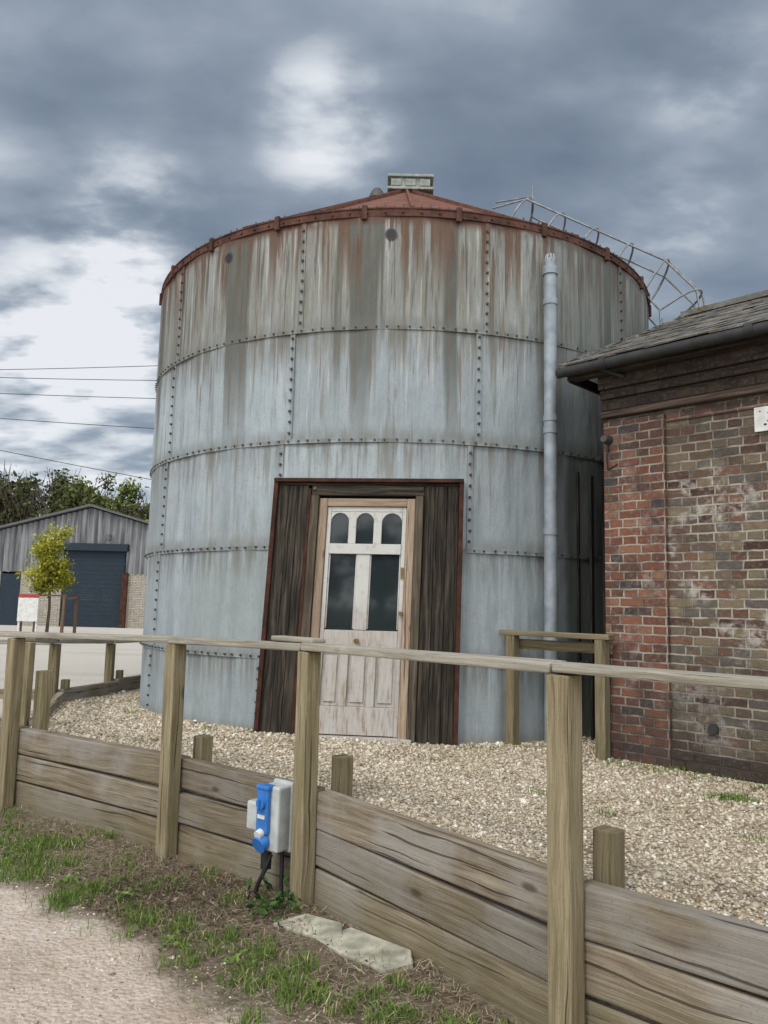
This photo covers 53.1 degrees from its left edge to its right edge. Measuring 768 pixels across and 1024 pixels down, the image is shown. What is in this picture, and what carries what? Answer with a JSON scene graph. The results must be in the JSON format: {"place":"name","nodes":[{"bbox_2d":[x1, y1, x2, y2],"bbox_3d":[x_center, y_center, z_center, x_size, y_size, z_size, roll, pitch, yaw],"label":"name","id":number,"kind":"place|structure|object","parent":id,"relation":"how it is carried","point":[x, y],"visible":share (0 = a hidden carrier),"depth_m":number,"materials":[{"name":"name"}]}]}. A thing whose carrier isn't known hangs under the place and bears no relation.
{"place":"outdoors","nodes":[
{"label":"outdoors","id":0,"kind":"place"},
{"bbox_2d":[0,365,157,479],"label":"power lines","id":1,"kind":"object","parent":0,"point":[75,396],"visible":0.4,"depth_m":20.50,"materials":[{"name":"black metal"}]},
{"bbox_2d":[0,604,767,1023],"bbox_3d":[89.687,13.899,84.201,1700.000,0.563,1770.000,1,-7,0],"label":"ground","id":2,"kind":"structure","parent":0,"point":[82,664],"depth_m":3.66,"materials":[{"name":"beige gravel"}]},
{"bbox_2d":[17,594,39,631],"bbox_3d":[-11.032,3.212,23.830,0.620,1.320,0.097,1,-7,0],"label":"notice board","id":3,"kind":"object","parent":2,"relation":"on","point":[28,608],"visible":0.82,"depth_m":23.81,"materials":[{"name":"white paint"}]},
{"bbox_2d":[15,519,78,631],"bbox_3d":[-10.656,2.077,24.466,1.698,3.749,2.028,3,-7,-14],"label":"young maple tree","id":4,"kind":"object","parent":2,"relation":"on","point":[54,575],"visible":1,"depth_m":24.32,"materials":[{"name":"green plant"}]},
{"bbox_2d":[19,594,79,632],"bbox_3d":[-10.654,3.294,24.449,1.460,1.325,1.090,1,-7,0],"label":"tree guard","id":5,"kind":"object","parent":2,"relation":"on","point":[64,597],"visible":0.62,"depth_m":24.04,"materials":[{"name":"brown wood"}]},
{"bbox_2d":[0,638,140,726],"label":"yard edge fence","id":6,"kind":"object","parent":2,"relation":"on","point":[107,686],"visible":0.38,"depth_m":8.86,"materials":[{"name":"brown wood"}]},
{"bbox_2d":[0,504,148,628],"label":"farm barn","id":7,"kind":"structure","parent":2,"relation":"on","point":[104,543],"depth_m":33.92,"materials":[{"name":"grey metal"}]},
{"bbox_2d":[0,462,149,606],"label":"woodland trees","id":8,"kind":"object","parent":2,"relation":"on","point":[19,504],"visible":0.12,"depth_m":70.50,"materials":[{"name":"green plant"}]},
{"bbox_2d":[0,831,394,1023],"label":"path stones","id":9,"kind":"object","parent":2,"relation":"on","point":[68,1021],"visible":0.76,"depth_m":3.44,"materials":[{"name":"beige gravel"}]},
{"bbox_2d":[0,849,470,1023],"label":"verge weeds","id":10,"kind":"object","parent":2,"relation":"on","point":[225,959],"visible":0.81,"depth_m":3.58,"materials":[{"name":"green plant"}]},
{"bbox_2d":[0,805,519,1023],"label":"dry straw litter","id":11,"kind":"object","parent":2,"relation":"on","point":[346,976],"visible":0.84,"depth_m":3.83,"materials":[{"name":"beige plant"}]},
{"bbox_2d":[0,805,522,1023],"bbox_3d":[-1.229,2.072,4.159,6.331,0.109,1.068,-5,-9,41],"label":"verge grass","id":12,"kind":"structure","parent":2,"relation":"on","point":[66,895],"depth_m":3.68,"materials":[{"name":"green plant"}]},
{"bbox_2d":[247,778,292,897],"bbox_3d":[-0.684,1.849,4.315,0.325,0.671,0.192,-4,-9,39],"label":"outdoor power socket","id":13,"kind":"object","parent":2,"relation":"on","point":[269,815],"visible":0.91,"depth_m":4.25,"materials":[{"name":"blue plastic"}]},
{"bbox_2d":[236,876,303,926],"bbox_3d":[-0.587,2.031,4.022,0.325,0.213,0.420,5,-8,-25],"label":"ivy plant","id":14,"kind":"object","parent":2,"relation":"on","point":[280,900],"visible":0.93,"depth_m":4.01,"materials":[{"name":"green plant"}]},
{"bbox_2d":[273,914,341,938],"bbox_3d":[-0.352,2.074,3.831,0.379,0.061,0.181,-4,-9,37],"label":"concrete slab","id":15,"kind":"object","parent":2,"relation":"on","point":[327,928],"depth_m":3.81,"materials":[{"name":"beige concrete"}]},
{"bbox_2d":[32,670,624,888],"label":"cut off posts","id":16,"kind":"object","parent":2,"relation":"on","point":[609,855],"visible":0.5,"depth_m":4.28,"materials":[{"name":"brown wood"}]},
{"bbox_2d":[317,927,412,974],"bbox_3d":[-0.078,2.043,3.574,0.530,0.070,0.216,-5,-10,44],"label":"concrete slab","id":17,"kind":"object","parent":2,"relation":"on","point":[355,940],"depth_m":3.54,"materials":[{"name":"beige concrete"}]},
{"bbox_2d":[0,722,767,1023],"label":"sleepers","id":18,"kind":"object","parent":2,"relation":"on","point":[457,906],"visible":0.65,"depth_m":3.41,"materials":[{"name":"brown wood"}]},
{"bbox_2d":[0,631,767,1023],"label":"post and rail fence","id":19,"kind":"object","parent":2,"relation":"on","point":[566,981],"visible":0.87,"depth_m":3.51,"materials":[{"name":"brown wood"}]},
{"bbox_2d":[0,690,767,926],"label":"gravel pebbles","id":20,"kind":"object","parent":2,"relation":"on","point":[234,733],"visible":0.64,"depth_m":5.00,"materials":[{"name":"beige gravel"}]},
{"bbox_2d":[139,173,705,743],"bbox_3d":[0.485,-1.033,10.512,7.029,7.255,6.499,1,-7,0],"label":"steel silo","id":21,"kind":"object","parent":2,"relation":"on","point":[395,329],"visible":0.72,"depth_m":7.52,"materials":[{"name":"grey metal"}]},
{"bbox_2d":[253,478,463,745],"bbox_3d":[-0.218,0.902,7.164,1.893,2.425,0.250,1,-7,6],"label":"silo doorway","id":22,"kind":"structure","parent":21,"relation":"attached to","point":[383,598],"depth_m":7.15,"materials":[{"name":"brown wood"}]},
{"bbox_2d":[294,487,423,742],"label":"door posts","id":23,"kind":"object","parent":22,"relation":"attached to","point":[309,590],"depth_m":7.08,"materials":[{"name":"wood"}]},
{"bbox_2d":[319,507,411,743],"bbox_3d":[-0.244,1.023,7.075,1.042,2.162,0.120,1,-7,6],"label":"door leaf","id":24,"kind":"object","parent":22,"relation":"in","point":[368,686],"visible":0.82,"depth_m":7.06,"materials":[{"name":"white wood"}]},
{"bbox_2d":[353,568,403,642],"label":"door handles","id":25,"kind":"object","parent":24,"relation":"attached to","point":[399,613],"depth_m":7.04,"materials":[{"name":"metal"}]},
{"bbox_2d":[259,482,459,744],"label":"blackened side boards","id":26,"kind":"object","parent":21,"relation":"attached to","point":[440,535],"visible":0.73,"depth_m":7.09,"materials":[{"name":"brown wood"}]},
{"bbox_2d":[309,486,459,736],"bbox_3d":[-0.213,0.931,7.210,1.821,2.380,0.070,1,-7,6],"label":"dark backing","id":27,"kind":"object","parent":21,"relation":"attached to","point":[360,497],"visible":0.07,"depth_m":7.21,"materials":[{"name":"black wood"}]},
{"bbox_2d":[542,253,558,742],"bbox_3d":[1.590,-0.172,7.480,0.148,4.762,0.425,1,-7,0],"label":"drainpipe","id":28,"kind":"object","parent":21,"relation":"attached to","point":[550,415],"visible":0.86,"depth_m":7.33,"materials":[{"name":"grey metal"}]},
{"bbox_2d":[106,709,767,881],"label":"yard weeds","id":29,"kind":"object","parent":2,"relation":"on","point":[726,797],"visible":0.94,"depth_m":5.35,"materials":[{"name":"green plant"}]},
{"bbox_2d":[499,472,614,760],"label":"timber gate","id":30,"kind":"structure","parent":2,"relation":"on","point":[599,648],"depth_m":6.93,"materials":[{"name":"brown wood"}]},
{"bbox_2d":[555,290,767,783],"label":"brick outbuilding","id":31,"kind":"structure","parent":2,"relation":"on","point":[684,414],"depth_m":6.17,"materials":[{"name":"brick"}]},
{"bbox_2d":[0,0,767,599],"label":"sky","id":32,"kind":"structure","parent":0,"point":[135,135],"materials":[{"name":"grey"}]}
]}

